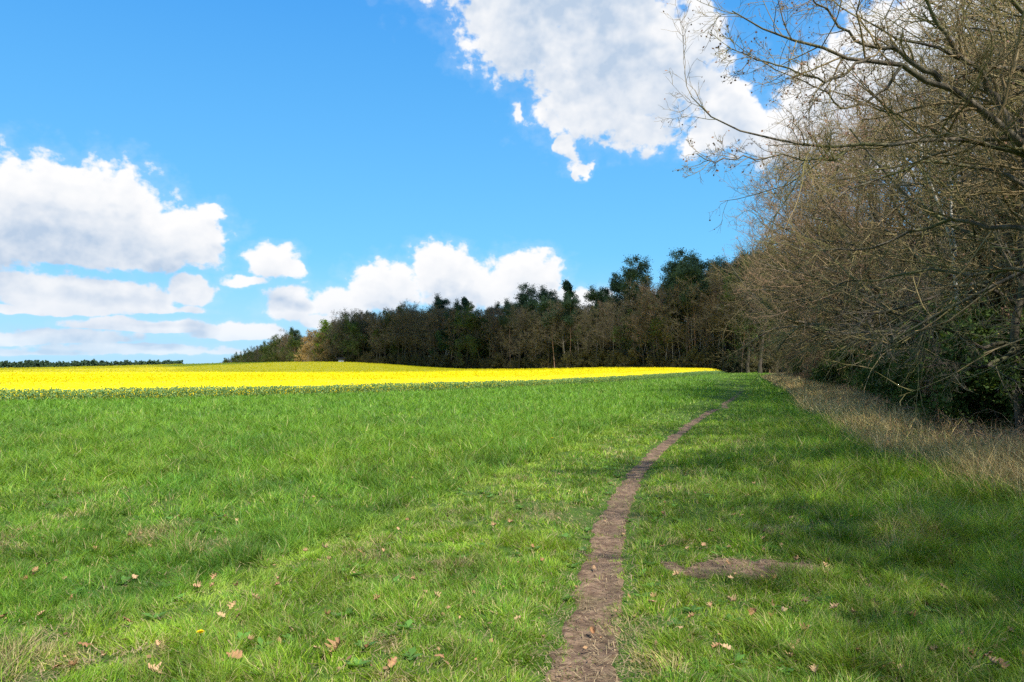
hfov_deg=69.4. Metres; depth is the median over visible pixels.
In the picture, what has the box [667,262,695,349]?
pine tree
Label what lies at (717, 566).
soil patch
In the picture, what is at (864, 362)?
bush
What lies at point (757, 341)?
forest tree
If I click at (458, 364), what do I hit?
shrub
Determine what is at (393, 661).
fallen leaf
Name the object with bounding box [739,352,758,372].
shrub
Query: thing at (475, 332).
forest tree
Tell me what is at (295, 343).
forest tree
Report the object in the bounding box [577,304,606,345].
forest tree
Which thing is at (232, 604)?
fallen leaf
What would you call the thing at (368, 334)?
forest tree
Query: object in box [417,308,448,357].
forest tree
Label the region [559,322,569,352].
young tree
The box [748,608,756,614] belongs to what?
fallen leaf
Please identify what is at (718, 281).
tree
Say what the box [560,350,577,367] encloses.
shrub
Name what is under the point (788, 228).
bare tree
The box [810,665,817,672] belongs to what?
fallen leaf
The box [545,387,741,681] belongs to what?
path
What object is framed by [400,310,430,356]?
forest tree
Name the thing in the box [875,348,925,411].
bush
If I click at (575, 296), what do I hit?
forest tree
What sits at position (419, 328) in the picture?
forest tree
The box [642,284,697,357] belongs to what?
forest tree
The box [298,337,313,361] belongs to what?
budding tree
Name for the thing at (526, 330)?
forest tree
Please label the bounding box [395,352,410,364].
shrub
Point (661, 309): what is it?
forest tree
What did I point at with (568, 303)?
pine tree
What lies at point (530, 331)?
forest tree
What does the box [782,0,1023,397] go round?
bare tree
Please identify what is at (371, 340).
forest tree
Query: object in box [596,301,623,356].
forest tree
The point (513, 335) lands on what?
forest tree
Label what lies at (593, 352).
forest tree
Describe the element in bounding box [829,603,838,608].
fallen leaf
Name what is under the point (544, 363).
shrub
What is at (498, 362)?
shrub
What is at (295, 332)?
pine tree
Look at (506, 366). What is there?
shrub
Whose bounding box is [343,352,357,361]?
shrub
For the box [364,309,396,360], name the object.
forest tree
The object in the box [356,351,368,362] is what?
shrub
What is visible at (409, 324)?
forest tree
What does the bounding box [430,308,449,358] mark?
forest tree
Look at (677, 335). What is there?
young tree
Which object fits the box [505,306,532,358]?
forest tree
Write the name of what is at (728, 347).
woodland
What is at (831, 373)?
bush
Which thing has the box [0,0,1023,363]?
sky
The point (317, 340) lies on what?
budding tree
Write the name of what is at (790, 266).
bare tree
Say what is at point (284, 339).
bare tree
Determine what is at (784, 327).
bare tree
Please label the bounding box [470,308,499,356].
forest tree
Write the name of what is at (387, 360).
shrub
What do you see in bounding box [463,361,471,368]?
shrub
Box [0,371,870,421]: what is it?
grass
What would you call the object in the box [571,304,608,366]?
forest tree
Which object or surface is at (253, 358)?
forest tree
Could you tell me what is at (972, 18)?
bare tree
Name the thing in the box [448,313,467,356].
forest tree
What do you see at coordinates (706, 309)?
forest tree
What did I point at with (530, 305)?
pine tree
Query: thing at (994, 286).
bare tree
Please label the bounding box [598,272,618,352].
pine tree
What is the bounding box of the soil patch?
[661,557,830,580]
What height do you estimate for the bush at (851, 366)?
4.393 m
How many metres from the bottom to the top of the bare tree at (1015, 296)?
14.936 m
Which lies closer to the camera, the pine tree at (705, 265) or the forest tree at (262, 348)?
the pine tree at (705, 265)
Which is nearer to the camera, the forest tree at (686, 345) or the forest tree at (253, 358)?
the forest tree at (686, 345)
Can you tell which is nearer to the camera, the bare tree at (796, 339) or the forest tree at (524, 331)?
the bare tree at (796, 339)
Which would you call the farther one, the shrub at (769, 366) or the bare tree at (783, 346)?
the shrub at (769, 366)
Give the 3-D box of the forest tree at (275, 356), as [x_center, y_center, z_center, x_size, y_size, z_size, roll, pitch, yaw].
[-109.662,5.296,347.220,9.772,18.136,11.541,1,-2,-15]
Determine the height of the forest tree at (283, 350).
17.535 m
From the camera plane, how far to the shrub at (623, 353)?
143.88 m
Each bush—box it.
[775,341,817,377]
[789,347,832,378]
[789,363,806,374]
[794,345,829,380]
[795,353,813,380]
[811,342,862,385]
[812,347,865,387]
[814,350,863,388]
[843,328,886,393]
[848,344,903,396]
[850,345,907,413]
[853,362,887,398]
[861,326,931,400]
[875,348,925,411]
[878,294,1023,440]
[888,352,969,416]
[921,371,1000,433]
[983,350,1023,405]
[993,303,1023,326]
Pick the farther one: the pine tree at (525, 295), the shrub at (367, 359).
the shrub at (367, 359)
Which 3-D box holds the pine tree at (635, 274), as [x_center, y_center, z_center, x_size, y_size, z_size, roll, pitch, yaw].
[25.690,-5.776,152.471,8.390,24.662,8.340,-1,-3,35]
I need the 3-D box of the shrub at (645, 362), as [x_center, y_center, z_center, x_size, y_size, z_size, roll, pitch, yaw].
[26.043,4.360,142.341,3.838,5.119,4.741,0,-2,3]
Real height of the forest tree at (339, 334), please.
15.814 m
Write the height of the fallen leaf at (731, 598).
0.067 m
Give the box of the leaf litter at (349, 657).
[5,454,1006,680]
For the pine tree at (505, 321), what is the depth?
186.05 m
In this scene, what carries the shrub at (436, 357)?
on the ground at (576, 512)
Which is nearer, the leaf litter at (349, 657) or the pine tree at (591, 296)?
the leaf litter at (349, 657)
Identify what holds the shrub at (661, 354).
on the ground at (576, 512)
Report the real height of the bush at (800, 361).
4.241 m
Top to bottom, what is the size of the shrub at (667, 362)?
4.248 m
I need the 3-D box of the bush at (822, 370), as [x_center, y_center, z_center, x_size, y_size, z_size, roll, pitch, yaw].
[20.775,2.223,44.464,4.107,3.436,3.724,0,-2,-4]
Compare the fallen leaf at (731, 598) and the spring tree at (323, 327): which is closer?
the fallen leaf at (731, 598)
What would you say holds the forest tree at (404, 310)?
on the ground at (576, 512)
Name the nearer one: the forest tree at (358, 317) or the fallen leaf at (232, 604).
the fallen leaf at (232, 604)
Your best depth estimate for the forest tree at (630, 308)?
151.01 m
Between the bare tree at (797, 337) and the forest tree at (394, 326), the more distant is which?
the forest tree at (394, 326)
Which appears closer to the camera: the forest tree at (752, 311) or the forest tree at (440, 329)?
the forest tree at (752, 311)
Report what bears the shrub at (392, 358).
on the ground at (576, 512)
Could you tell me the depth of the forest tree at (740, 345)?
117.52 m
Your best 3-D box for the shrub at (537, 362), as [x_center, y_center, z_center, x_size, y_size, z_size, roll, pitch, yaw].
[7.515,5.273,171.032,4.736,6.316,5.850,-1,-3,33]
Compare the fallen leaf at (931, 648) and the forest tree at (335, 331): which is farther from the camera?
the forest tree at (335, 331)
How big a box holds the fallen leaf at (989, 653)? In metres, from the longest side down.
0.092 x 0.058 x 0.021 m
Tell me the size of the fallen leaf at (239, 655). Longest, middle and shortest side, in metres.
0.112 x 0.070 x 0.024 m
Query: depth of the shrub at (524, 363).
176.33 m
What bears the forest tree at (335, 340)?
on the ground at (576, 512)
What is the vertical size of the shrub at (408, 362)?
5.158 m
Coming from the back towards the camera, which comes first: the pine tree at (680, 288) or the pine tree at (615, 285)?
the pine tree at (615, 285)
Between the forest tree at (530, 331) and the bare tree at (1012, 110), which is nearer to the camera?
the bare tree at (1012, 110)
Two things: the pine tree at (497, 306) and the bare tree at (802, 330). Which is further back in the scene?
the pine tree at (497, 306)
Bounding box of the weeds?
[9,458,1023,681]
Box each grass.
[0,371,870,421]
[0,408,1023,531]
[762,373,1023,502]
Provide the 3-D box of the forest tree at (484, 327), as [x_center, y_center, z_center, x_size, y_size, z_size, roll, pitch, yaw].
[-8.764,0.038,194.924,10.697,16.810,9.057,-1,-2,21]
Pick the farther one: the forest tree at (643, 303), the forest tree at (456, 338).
the forest tree at (456, 338)
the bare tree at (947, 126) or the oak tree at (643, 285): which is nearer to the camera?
the bare tree at (947, 126)
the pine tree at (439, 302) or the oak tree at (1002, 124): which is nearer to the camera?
the oak tree at (1002, 124)
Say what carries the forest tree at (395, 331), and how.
on the ground at (576, 512)
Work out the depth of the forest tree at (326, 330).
239.10 m
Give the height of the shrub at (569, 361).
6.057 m
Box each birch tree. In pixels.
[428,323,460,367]
[831,62,1020,321]
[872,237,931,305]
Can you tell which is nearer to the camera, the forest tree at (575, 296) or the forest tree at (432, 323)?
the forest tree at (575, 296)
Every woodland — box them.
[312,290,798,371]
[710,298,831,371]
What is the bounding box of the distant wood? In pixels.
[0,359,183,367]
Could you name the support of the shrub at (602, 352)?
on the ground at (576, 512)
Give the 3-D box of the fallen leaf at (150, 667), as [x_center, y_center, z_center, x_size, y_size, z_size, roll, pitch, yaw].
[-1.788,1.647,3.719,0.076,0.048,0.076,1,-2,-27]
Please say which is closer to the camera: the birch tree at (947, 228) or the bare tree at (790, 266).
the birch tree at (947, 228)
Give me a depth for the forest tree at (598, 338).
151.69 m
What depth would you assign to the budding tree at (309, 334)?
298.07 m
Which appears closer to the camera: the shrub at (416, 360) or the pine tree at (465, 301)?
the shrub at (416, 360)
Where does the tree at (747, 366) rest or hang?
on the ground at (576, 512)
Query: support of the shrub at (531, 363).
on the ground at (576, 512)
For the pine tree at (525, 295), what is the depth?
193.14 m
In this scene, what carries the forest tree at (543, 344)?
on the ground at (576, 512)
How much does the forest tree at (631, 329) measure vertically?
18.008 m
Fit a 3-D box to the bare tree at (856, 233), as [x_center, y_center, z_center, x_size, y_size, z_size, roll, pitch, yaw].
[17.584,-5.003,26.868,12.618,15.722,12.453,0,-2,-11]
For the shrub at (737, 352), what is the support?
on the ground at (576, 512)
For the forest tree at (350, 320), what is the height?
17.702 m
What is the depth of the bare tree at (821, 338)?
57.89 m
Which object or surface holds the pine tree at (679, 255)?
on the ground at (576, 512)
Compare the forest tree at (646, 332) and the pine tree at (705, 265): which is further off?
the forest tree at (646, 332)
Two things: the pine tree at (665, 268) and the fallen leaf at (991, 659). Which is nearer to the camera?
the fallen leaf at (991, 659)
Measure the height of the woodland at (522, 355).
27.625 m
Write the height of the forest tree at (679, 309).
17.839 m
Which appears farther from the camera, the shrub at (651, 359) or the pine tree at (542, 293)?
the pine tree at (542, 293)
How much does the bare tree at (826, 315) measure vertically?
17.454 m
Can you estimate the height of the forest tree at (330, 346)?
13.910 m
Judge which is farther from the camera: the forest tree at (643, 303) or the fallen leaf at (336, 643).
the forest tree at (643, 303)
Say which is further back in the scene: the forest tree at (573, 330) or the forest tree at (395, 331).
the forest tree at (395, 331)
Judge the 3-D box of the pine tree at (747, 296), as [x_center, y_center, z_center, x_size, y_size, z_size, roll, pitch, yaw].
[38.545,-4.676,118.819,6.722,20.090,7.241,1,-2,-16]
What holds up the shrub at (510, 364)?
on the ground at (576, 512)
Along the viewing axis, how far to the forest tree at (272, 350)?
355.18 m
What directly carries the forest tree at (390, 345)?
on the ground at (576, 512)
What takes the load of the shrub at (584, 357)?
on the ground at (576, 512)
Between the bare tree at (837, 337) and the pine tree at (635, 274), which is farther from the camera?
the pine tree at (635, 274)
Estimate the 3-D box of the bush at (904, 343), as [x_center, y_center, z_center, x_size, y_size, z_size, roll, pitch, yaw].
[15.465,1.290,25.994,4.772,4.403,5.263,2,-3,-39]
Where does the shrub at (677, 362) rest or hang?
on the ground at (576, 512)
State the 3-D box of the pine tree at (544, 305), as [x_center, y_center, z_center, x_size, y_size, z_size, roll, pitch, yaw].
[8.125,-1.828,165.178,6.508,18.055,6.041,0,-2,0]
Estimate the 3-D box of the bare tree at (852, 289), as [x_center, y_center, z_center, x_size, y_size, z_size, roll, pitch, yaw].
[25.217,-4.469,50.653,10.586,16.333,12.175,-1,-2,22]
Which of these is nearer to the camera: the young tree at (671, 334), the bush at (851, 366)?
the bush at (851, 366)
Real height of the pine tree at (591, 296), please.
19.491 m
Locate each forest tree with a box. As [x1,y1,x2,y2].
[243,348,253,362]
[245,347,259,361]
[258,343,268,361]
[261,341,269,361]
[264,339,274,361]
[265,335,279,361]
[270,334,284,361]
[275,334,287,360]
[280,332,301,361]
[285,333,303,361]
[318,332,345,357]
[320,321,345,361]
[321,322,337,346]
[326,321,351,357]
[331,313,365,355]
[331,319,350,356]
[338,313,370,362]
[342,312,363,351]
[343,313,365,357]
[344,309,376,354]
[350,309,369,356]
[358,316,373,351]
[360,311,384,361]
[363,312,384,356]
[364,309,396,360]
[365,312,387,358]
[367,314,389,360]
[372,305,410,361]
[379,307,406,353]
[381,311,407,361]
[386,305,416,355]
[391,311,426,365]
[392,301,435,356]
[393,309,419,361]
[398,308,425,352]
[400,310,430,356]
[402,307,435,357]
[409,304,443,359]
[412,307,444,354]
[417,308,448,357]
[422,311,445,366]
[423,306,446,354]
[427,305,463,359]
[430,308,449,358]
[435,306,468,366]
[442,308,466,358]
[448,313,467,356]
[451,301,490,364]
[457,311,494,364]
[458,311,496,358]
[461,305,497,357]
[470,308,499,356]
[478,306,503,358]
[485,307,512,358]
[488,313,516,355]
[494,312,533,360]
[495,305,532,368]
[495,306,508,358]
[501,313,528,359]
[504,307,525,356]
[505,303,546,356]
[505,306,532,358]
[511,308,547,345]
[513,309,552,355]
[517,309,558,361]
[520,308,544,359]
[524,300,567,365]
[535,298,579,357]
[540,306,561,355]
[547,290,582,356]
[552,290,582,360]
[555,303,593,353]
[556,306,587,349]
[559,300,582,355]
[571,295,619,356]
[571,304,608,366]
[575,304,591,355]
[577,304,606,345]
[579,303,622,366]
[591,297,631,349]
[593,299,639,351]
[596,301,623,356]
[601,296,632,351]
[611,290,643,348]
[612,299,654,354]
[613,301,655,352]
[624,299,655,366]
[628,302,658,352]
[636,285,676,364]
[640,280,688,352]
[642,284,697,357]
[644,283,681,359]
[653,282,705,358]
[657,275,708,356]
[683,273,729,350]
[689,257,757,349]
[690,302,730,343]
[693,268,751,352]
[702,284,740,371]
[704,255,747,353]
[717,256,793,372]
[719,295,785,361]
[720,249,785,351]
[770,293,786,371]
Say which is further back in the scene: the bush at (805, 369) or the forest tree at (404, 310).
the forest tree at (404, 310)
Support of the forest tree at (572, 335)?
on the ground at (576, 512)
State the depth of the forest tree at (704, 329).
145.56 m
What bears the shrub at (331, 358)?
on the ground at (576, 512)
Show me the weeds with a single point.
(408, 623)
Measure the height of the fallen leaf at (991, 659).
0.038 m
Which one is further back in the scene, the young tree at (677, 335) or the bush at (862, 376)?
the young tree at (677, 335)
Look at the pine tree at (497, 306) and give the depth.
198.68 m
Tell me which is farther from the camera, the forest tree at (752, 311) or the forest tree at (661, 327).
the forest tree at (661, 327)
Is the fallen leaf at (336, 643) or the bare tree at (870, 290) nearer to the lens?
the fallen leaf at (336, 643)
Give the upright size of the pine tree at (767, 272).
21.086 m
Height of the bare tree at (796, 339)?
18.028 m
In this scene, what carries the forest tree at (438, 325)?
on the ground at (576, 512)
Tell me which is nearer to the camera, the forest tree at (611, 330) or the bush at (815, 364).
the bush at (815, 364)
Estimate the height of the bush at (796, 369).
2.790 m
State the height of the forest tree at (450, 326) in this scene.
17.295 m
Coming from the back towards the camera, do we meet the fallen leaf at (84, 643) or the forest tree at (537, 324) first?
the forest tree at (537, 324)
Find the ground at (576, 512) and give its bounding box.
[0,370,1023,681]
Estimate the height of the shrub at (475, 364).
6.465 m
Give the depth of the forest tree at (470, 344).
189.13 m
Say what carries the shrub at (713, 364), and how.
on the ground at (576, 512)
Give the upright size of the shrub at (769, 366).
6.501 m
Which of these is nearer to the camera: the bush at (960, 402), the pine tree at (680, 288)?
the bush at (960, 402)
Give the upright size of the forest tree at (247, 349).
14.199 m
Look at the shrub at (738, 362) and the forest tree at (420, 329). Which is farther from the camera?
the forest tree at (420, 329)
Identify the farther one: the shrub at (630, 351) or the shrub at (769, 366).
the shrub at (630, 351)
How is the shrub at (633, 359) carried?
on the ground at (576, 512)
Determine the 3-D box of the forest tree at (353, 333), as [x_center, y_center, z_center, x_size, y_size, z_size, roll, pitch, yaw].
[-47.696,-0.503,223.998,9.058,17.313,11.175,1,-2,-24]
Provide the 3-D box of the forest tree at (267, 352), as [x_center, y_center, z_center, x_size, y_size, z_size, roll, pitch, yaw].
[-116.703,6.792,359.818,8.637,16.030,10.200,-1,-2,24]
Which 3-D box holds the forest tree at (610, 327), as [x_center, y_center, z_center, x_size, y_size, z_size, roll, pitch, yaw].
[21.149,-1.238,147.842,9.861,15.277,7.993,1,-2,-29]
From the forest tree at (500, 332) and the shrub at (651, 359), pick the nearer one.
the shrub at (651, 359)
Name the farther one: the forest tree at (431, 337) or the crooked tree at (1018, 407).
the forest tree at (431, 337)
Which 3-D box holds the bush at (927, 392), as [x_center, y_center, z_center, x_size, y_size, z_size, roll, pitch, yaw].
[11.282,1.105,17.653,2.839,3.067,3.128,-1,-2,18]
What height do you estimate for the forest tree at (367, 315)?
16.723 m
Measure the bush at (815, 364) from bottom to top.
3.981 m
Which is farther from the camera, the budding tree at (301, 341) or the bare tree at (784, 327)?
the budding tree at (301, 341)
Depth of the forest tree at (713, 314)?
130.43 m
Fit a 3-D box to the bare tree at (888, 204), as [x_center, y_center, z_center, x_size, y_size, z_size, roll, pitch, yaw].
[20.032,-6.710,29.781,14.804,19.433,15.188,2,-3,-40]
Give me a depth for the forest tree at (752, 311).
121.53 m
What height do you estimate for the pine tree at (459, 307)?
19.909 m
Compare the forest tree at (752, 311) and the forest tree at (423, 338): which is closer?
the forest tree at (752, 311)
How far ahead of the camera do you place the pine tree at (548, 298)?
173.63 m
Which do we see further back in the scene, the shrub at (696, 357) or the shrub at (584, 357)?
the shrub at (584, 357)
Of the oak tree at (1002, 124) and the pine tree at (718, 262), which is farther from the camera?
the pine tree at (718, 262)
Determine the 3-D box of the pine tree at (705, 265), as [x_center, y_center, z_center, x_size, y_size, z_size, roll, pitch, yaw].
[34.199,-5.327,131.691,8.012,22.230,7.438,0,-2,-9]
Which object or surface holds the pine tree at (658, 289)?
on the ground at (576, 512)
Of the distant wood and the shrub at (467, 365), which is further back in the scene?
the distant wood
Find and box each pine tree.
[288,327,302,341]
[432,292,452,352]
[444,296,466,367]
[485,301,502,357]
[497,302,519,360]
[502,298,517,360]
[512,282,536,357]
[522,296,545,348]
[534,285,557,311]
[534,294,560,367]
[545,294,563,347]
[547,279,584,358]
[561,291,583,352]
[583,285,611,344]
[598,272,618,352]
[609,266,633,306]
[613,254,653,349]
[637,285,664,355]
[656,258,675,355]
[662,247,699,354]
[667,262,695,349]
[671,258,709,345]
[686,252,720,343]
[699,255,732,352]
[719,257,737,276]
[726,246,755,268]
[729,252,766,372]
[754,249,782,371]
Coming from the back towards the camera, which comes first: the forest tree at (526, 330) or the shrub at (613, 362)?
the forest tree at (526, 330)
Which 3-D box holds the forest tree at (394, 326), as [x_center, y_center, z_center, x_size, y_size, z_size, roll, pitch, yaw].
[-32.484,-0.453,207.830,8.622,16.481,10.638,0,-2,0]
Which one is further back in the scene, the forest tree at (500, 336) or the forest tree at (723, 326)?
the forest tree at (500, 336)
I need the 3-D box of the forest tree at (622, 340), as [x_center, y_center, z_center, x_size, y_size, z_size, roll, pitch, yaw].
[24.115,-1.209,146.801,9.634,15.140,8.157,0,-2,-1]
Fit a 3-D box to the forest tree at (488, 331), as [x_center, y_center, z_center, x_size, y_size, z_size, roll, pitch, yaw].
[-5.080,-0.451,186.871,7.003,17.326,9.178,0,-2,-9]
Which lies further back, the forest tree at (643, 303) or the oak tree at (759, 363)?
the forest tree at (643, 303)
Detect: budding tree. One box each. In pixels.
[293,339,307,361]
[294,329,316,361]
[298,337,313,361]
[304,333,324,361]
[314,339,332,361]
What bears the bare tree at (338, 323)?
on the ground at (576, 512)
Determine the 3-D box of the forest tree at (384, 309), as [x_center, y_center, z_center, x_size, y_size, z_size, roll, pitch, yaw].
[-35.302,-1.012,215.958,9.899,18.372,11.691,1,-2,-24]
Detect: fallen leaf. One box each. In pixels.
[68,657,78,665]
[78,642,90,646]
[148,662,164,674]
[226,649,241,658]
[227,600,235,608]
[325,636,339,656]
[388,656,396,668]
[720,643,730,648]
[727,593,736,601]
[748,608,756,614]
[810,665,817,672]
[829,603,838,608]
[927,644,937,650]
[980,651,991,657]
[989,656,997,663]
[998,657,1009,668]
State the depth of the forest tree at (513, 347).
196.24 m
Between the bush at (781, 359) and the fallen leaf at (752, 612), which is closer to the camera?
the fallen leaf at (752, 612)
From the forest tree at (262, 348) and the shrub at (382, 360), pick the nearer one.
the shrub at (382, 360)
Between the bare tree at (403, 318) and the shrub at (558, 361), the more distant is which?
the bare tree at (403, 318)
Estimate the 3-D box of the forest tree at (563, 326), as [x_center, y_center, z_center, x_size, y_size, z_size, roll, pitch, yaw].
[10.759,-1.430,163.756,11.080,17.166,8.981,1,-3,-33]
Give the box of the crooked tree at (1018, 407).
[825,51,1023,439]
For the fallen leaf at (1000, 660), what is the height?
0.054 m
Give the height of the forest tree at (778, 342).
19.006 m
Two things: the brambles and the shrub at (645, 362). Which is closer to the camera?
the brambles
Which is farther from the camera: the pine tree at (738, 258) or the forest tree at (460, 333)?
the forest tree at (460, 333)
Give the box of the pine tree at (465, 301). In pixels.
[452,297,469,366]
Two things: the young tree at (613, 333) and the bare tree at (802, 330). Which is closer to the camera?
the bare tree at (802, 330)
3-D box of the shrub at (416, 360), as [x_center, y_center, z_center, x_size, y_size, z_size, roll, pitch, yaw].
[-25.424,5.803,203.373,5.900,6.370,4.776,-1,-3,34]
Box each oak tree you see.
[619,276,681,357]
[654,0,1023,346]
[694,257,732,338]
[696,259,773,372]
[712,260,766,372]
[726,247,793,373]
[726,270,785,372]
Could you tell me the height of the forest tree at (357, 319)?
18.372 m
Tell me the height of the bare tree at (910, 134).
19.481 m
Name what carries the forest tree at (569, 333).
on the ground at (576, 512)
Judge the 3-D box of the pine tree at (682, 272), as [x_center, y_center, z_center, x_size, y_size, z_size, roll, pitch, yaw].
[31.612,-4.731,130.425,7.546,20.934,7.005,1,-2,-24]
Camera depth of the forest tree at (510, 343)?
189.80 m
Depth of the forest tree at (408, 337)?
205.35 m
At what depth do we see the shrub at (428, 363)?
198.61 m
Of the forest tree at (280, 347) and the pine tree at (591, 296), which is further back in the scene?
the forest tree at (280, 347)
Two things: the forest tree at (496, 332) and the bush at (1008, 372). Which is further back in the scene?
the forest tree at (496, 332)
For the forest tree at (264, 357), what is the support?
on the ground at (576, 512)
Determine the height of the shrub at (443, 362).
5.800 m
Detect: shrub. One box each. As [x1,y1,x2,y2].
[327,355,337,361]
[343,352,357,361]
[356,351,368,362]
[360,352,375,362]
[377,356,385,363]
[385,350,403,363]
[385,354,397,363]
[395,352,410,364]
[403,355,416,365]
[409,351,425,365]
[415,355,429,365]
[423,357,434,366]
[427,352,441,366]
[435,354,452,367]
[452,356,466,367]
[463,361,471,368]
[468,353,485,368]
[479,358,494,368]
[483,358,498,368]
[489,352,505,368]
[502,361,512,368]
[508,358,522,368]
[518,353,534,368]
[526,353,544,368]
[533,351,552,368]
[538,356,555,368]
[549,353,562,367]
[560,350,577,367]
[563,349,582,367]
[572,347,591,367]
[587,353,604,366]
[593,348,608,366]
[604,349,618,366]
[605,349,622,366]
[614,349,631,366]
[622,350,646,366]
[625,347,645,366]
[640,351,652,366]
[645,350,662,366]
[654,351,671,366]
[659,354,676,367]
[671,352,685,367]
[678,352,699,367]
[684,343,713,367]
[700,346,725,369]
[705,343,728,370]
[720,355,738,372]
[725,345,751,372]
[731,350,746,371]
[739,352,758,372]
[750,341,781,372]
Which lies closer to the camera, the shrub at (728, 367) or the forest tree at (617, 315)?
the shrub at (728, 367)
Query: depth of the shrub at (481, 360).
186.21 m
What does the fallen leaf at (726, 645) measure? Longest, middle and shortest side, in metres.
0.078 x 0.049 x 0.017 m
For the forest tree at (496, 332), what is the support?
on the ground at (576, 512)
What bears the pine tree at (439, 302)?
on the ground at (576, 512)
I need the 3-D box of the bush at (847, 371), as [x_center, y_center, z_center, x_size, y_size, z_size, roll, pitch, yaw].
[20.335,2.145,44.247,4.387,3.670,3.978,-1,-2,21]
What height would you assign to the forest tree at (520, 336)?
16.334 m
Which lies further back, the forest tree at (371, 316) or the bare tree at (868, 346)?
the forest tree at (371, 316)
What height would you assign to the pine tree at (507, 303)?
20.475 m
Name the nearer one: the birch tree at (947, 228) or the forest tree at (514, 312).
the birch tree at (947, 228)
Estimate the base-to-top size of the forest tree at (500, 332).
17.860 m
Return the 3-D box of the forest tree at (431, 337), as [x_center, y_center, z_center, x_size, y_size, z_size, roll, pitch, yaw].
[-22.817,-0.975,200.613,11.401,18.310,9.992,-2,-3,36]
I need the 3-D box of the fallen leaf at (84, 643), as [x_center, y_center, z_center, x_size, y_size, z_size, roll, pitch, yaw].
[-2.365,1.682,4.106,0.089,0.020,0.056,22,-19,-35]
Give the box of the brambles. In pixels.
[800,375,1023,475]
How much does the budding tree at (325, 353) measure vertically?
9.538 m
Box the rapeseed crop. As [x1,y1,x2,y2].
[0,361,727,401]
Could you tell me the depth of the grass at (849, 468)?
11.10 m
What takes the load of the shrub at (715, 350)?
on the ground at (576, 512)
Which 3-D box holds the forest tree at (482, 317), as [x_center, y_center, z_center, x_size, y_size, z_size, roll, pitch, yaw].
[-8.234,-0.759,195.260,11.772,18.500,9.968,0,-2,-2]
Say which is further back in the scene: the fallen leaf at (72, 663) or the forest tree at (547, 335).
the forest tree at (547, 335)
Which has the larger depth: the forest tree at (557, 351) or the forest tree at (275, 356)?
the forest tree at (275, 356)
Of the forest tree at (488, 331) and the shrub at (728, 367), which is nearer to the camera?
the shrub at (728, 367)
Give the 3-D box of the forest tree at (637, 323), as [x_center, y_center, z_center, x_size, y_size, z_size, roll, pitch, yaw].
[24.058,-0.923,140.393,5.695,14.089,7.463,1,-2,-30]
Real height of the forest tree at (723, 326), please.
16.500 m
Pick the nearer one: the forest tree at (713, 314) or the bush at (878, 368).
the bush at (878, 368)
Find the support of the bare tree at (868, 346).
on the ground at (576, 512)
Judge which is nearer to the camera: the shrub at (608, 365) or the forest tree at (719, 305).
the forest tree at (719, 305)
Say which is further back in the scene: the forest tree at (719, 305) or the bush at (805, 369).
the forest tree at (719, 305)
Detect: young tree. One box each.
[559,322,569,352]
[608,315,617,352]
[663,321,672,365]
[664,312,676,357]
[674,319,682,354]
[684,316,698,347]
[694,319,705,344]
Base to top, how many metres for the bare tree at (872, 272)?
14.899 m
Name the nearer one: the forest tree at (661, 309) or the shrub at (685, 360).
the shrub at (685, 360)
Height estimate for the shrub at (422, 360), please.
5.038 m
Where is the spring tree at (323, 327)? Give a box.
[312,319,338,354]
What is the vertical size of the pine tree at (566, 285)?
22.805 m
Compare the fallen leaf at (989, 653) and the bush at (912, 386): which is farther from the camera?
the bush at (912, 386)
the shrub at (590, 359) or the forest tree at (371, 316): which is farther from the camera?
the forest tree at (371, 316)
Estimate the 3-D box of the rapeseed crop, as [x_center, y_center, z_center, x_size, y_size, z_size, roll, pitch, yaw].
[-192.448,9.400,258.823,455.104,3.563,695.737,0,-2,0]
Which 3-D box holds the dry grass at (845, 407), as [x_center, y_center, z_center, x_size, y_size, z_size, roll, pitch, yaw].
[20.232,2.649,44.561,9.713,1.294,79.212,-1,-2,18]
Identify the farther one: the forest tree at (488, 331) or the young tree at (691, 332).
the forest tree at (488, 331)
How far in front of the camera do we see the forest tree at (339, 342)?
226.92 m
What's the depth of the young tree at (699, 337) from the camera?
128.59 m
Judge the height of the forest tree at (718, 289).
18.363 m
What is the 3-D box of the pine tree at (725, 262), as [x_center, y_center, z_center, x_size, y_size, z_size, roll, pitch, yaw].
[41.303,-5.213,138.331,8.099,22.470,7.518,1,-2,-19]
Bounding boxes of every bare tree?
[279,328,296,361]
[327,308,352,348]
[387,298,419,353]
[704,106,926,386]
[711,71,966,388]
[721,113,967,357]
[733,51,1007,336]
[740,159,906,343]
[740,177,853,376]
[756,65,996,386]
[760,1,1019,401]
[760,173,924,379]
[767,216,853,371]
[771,283,836,365]
[779,263,831,348]
[781,1,1023,348]
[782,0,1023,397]
[783,225,909,373]
[786,15,1020,335]
[800,0,1023,441]
[801,179,978,354]
[802,0,1023,402]
[803,176,943,352]
[814,0,1023,334]
[847,4,1023,328]
[848,0,1023,259]
[936,0,1023,299]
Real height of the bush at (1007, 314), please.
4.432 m

